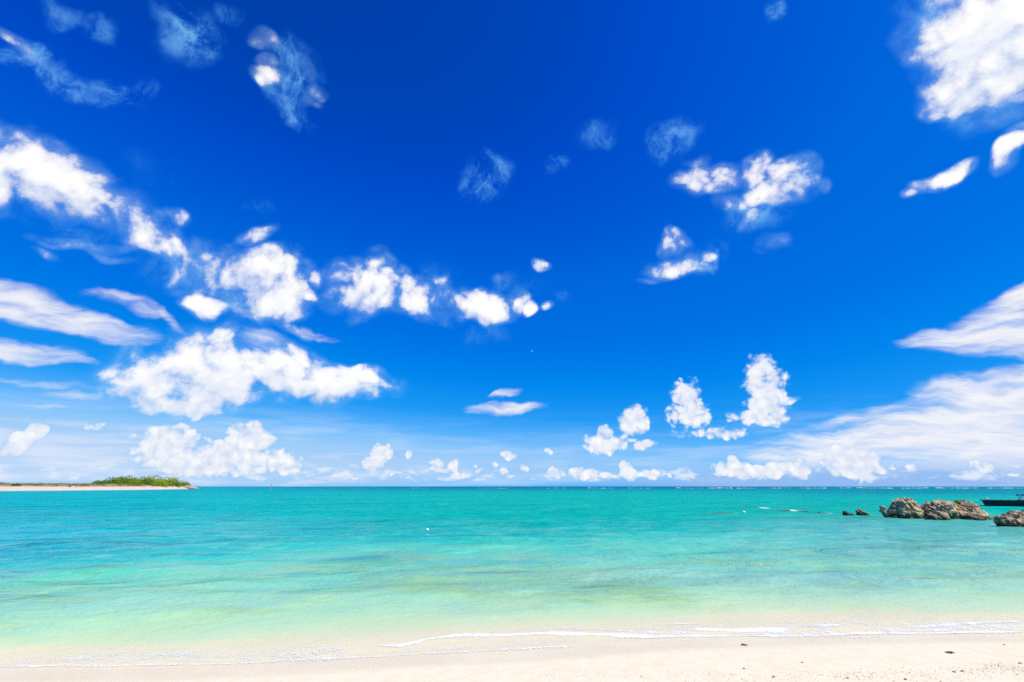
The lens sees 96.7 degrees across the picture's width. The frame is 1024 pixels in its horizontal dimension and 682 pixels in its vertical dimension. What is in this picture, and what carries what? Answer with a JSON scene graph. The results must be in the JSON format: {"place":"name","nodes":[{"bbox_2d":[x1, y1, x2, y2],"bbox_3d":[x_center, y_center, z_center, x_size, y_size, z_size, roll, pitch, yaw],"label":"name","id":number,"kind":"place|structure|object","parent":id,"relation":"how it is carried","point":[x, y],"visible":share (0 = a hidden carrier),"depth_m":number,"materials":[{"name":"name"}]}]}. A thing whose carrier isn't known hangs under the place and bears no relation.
{"place":"outdoors","nodes":[
{"label":"outdoors","id":0,"kind":"place"},
{"bbox_2d":[0,484,187,490],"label":"islet sand","id":1,"kind":"structure","parent":0,"point":[22,487],"depth_m":195.49,"materials":[{"name":"beige sand"}]},
{"bbox_2d":[0,482,182,486],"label":"dune grass","id":2,"kind":"structure","parent":1,"relation":"on","point":[95,484],"depth_m":203.84,"materials":[{"name":"green plant"}]},
{"bbox_2d":[92,480,112,483],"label":"coastal tree","id":3,"kind":"object","parent":1,"relation":"on","point":[103,482],"visible":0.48,"depth_m":223.94,"materials":[{"name":"green plant"}]},
{"bbox_2d":[101,477,123,483],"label":"coastal tree","id":4,"kind":"object","parent":1,"relation":"on","point":[112,479],"visible":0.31,"depth_m":229.40,"materials":[{"name":"green plant"}]},
{"bbox_2d":[109,477,124,483],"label":"coastal tree","id":5,"kind":"object","parent":1,"relation":"on","point":[121,481],"visible":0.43,"depth_m":231.21,"materials":[{"name":"green plant"}]},
{"bbox_2d":[116,475,132,483],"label":"coastal tree","id":6,"kind":"object","parent":1,"relation":"on","point":[125,478],"visible":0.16,"depth_m":241.12,"materials":[{"name":"green plant"}]},
{"bbox_2d":[124,479,139,485],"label":"coastal tree","id":7,"kind":"object","parent":1,"relation":"on","point":[131,482],"visible":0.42,"depth_m":237.34,"materials":[{"name":"green plant"}]},
{"bbox_2d":[126,476,143,484],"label":"coastal tree","id":8,"kind":"object","parent":1,"relation":"on","point":[136,480],"visible":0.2,"depth_m":246.33,"materials":[{"name":"green plant"}]},
{"bbox_2d":[129,476,152,483],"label":"coastal tree","id":9,"kind":"object","parent":1,"relation":"on","point":[145,478],"visible":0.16,"depth_m":256.62,"materials":[{"name":"green plant"}]},
{"bbox_2d":[142,480,153,484],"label":"coastal tree","id":10,"kind":"object","parent":1,"relation":"on","point":[148,482],"visible":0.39,"depth_m":251.49,"materials":[{"name":"green plant"}]},
{"bbox_2d":[144,475,162,484],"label":"coastal tree","id":11,"kind":"object","parent":1,"relation":"on","point":[154,479],"visible":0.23,"depth_m":264.89,"materials":[{"name":"green plant"}]},
{"bbox_2d":[151,480,169,486],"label":"coastal tree","id":12,"kind":"object","parent":1,"relation":"on","point":[160,483],"visible":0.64,"depth_m":261.18,"materials":[{"name":"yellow plant"}]},
{"bbox_2d":[158,476,174,486],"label":"coastal tree","id":13,"kind":"object","parent":1,"relation":"on","point":[167,481],"visible":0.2,"depth_m":275.79,"materials":[{"name":"green plant"}]},
{"bbox_2d":[169,477,178,484],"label":"coastal tree","id":14,"kind":"object","parent":1,"relation":"on","point":[175,481],"visible":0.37,"depth_m":285.77,"materials":[{"name":"green plant"}]},
{"bbox_2d":[178,480,189,485],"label":"coastal tree","id":15,"kind":"object","parent":1,"relation":"on","point":[183,483],"visible":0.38,"depth_m":302.94,"materials":[{"name":"green plant"}]},
{"bbox_2d":[0,486,1023,668],"bbox_3d":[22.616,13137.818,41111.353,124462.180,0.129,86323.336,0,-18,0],"label":"sea","id":16,"kind":"structure","parent":0,"point":[233,575],"depth_m":9.27,"materials":[{"name":"liquid"}]},
{"bbox_2d":[2,645,566,666],"bbox_3d":[-2.114,3.137,4.604,5.944,0.016,1.199,0,-18,0],"label":"swash foam","id":17,"kind":"object","parent":16,"relation":"on","point":[299,659],"visible":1,"depth_m":4.39,"materials":[{"name":"white"}]},
{"bbox_2d":[376,620,1022,646],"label":"breaker foam","id":18,"kind":"object","parent":16,"relation":"on","point":[751,629],"visible":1,"depth_m":5.17,"materials":[{"name":"white"}]},
{"bbox_2d":[775,510,828,512],"bbox_3d":[18.960,11.479,30.179,0.439,0.429,6.395,7,-19,-20],"label":"reef ledge","id":19,"kind":"object","parent":16,"relation":"in","point":[803,511],"visible":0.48,"depth_m":29.82,"materials":[{"name":"stone"}]},
{"bbox_2d":[842,511,855,515],"bbox_3d":[19.485,10.104,26.356,1.072,0.494,0.954,0,-18,0],"label":"rock","id":20,"kind":"object","parent":16,"relation":"in","point":[846,513],"visible":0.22,"depth_m":26.25,"materials":[{"name":"stone"}]},
{"bbox_2d":[855,509,868,514],"bbox_3d":[20.223,10.038,26.397,0.930,0.608,0.812,0,-18,0],"label":"rock","id":21,"kind":"object","parent":16,"relation":"in","point":[859,511],"visible":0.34,"depth_m":26.30,"materials":[{"name":"stone"}]},
{"bbox_2d":[879,505,887,517],"bbox_3d":[19.901,9.227,24.332,0.346,0.844,0.385,0,-18,0],"label":"leaning stone","id":22,"kind":"object","parent":16,"relation":"in","point":[883,510],"visible":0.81,"depth_m":24.30,"materials":[{"name":"stone"}]},
{"bbox_2d":[887,497,924,518],"bbox_3d":[21.019,9.151,24.369,1.791,1.507,1.858,14,-22,-36],"label":"rock","id":23,"kind":"object","parent":16,"relation":"in","point":[906,508],"visible":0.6,"depth_m":24.00,"materials":[{"name":"stone"}]},
{"bbox_2d":[925,510,949,519],"bbox_3d":[21.165,8.794,22.647,1.190,0.689,0.733,0,-18,0],"label":"boulder","id":24,"kind":"object","parent":16,"relation":"in","point":[937,515],"visible":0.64,"depth_m":22.44,"materials":[{"name":"stone"}]},
{"bbox_2d":[922,499,993,519],"bbox_3d":[23.329,9.031,23.980,3.316,1.322,2.859,0,-18,0],"label":"rock","id":25,"kind":"object","parent":16,"relation":"in","point":[953,510],"visible":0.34,"depth_m":23.57,"materials":[{"name":"stone"}]},
{"bbox_2d":[964,510,987,520],"bbox_3d":[23.054,8.819,22.756,1.255,0.674,0.840,0,-18,0],"label":"boulder","id":26,"kind":"object","parent":16,"relation":"in","point":[980,515],"visible":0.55,"depth_m":22.62,"materials":[{"name":"stone"}]},
{"bbox_2d":[979,498,1023,506],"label":"boat","id":27,"kind":"object","parent":16,"relation":"on","point":[993,502],"visible":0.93,"depth_m":38.28,"materials":[{"name":"metal"}]},
{"bbox_2d":[993,510,1023,526],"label":"rock","id":28,"kind":"object","parent":16,"relation":"in","point":[1015,518],"visible":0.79,"depth_m":18.89,"materials":[{"name":"stone"}]},
{"bbox_2d":[0,633,1023,681],"bbox_3d":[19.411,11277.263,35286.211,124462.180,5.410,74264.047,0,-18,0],"label":"sand","id":29,"kind":"structure","parent":0,"point":[841,656],"depth_m":4.19,"materials":[{"name":"beige sand"}]},
{"bbox_2d":[548,662,1023,681],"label":"shell grit","id":30,"kind":"object","parent":29,"relation":"on","point":[870,673],"visible":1,"depth_m":3.94,"materials":[{"name":"white sand"}]},
{"bbox_2d":[0,0,1023,485],"label":"sky","id":31,"kind":"structure","parent":0,"point":[243,242],"materials":[{"name":"blue"}]}
]}

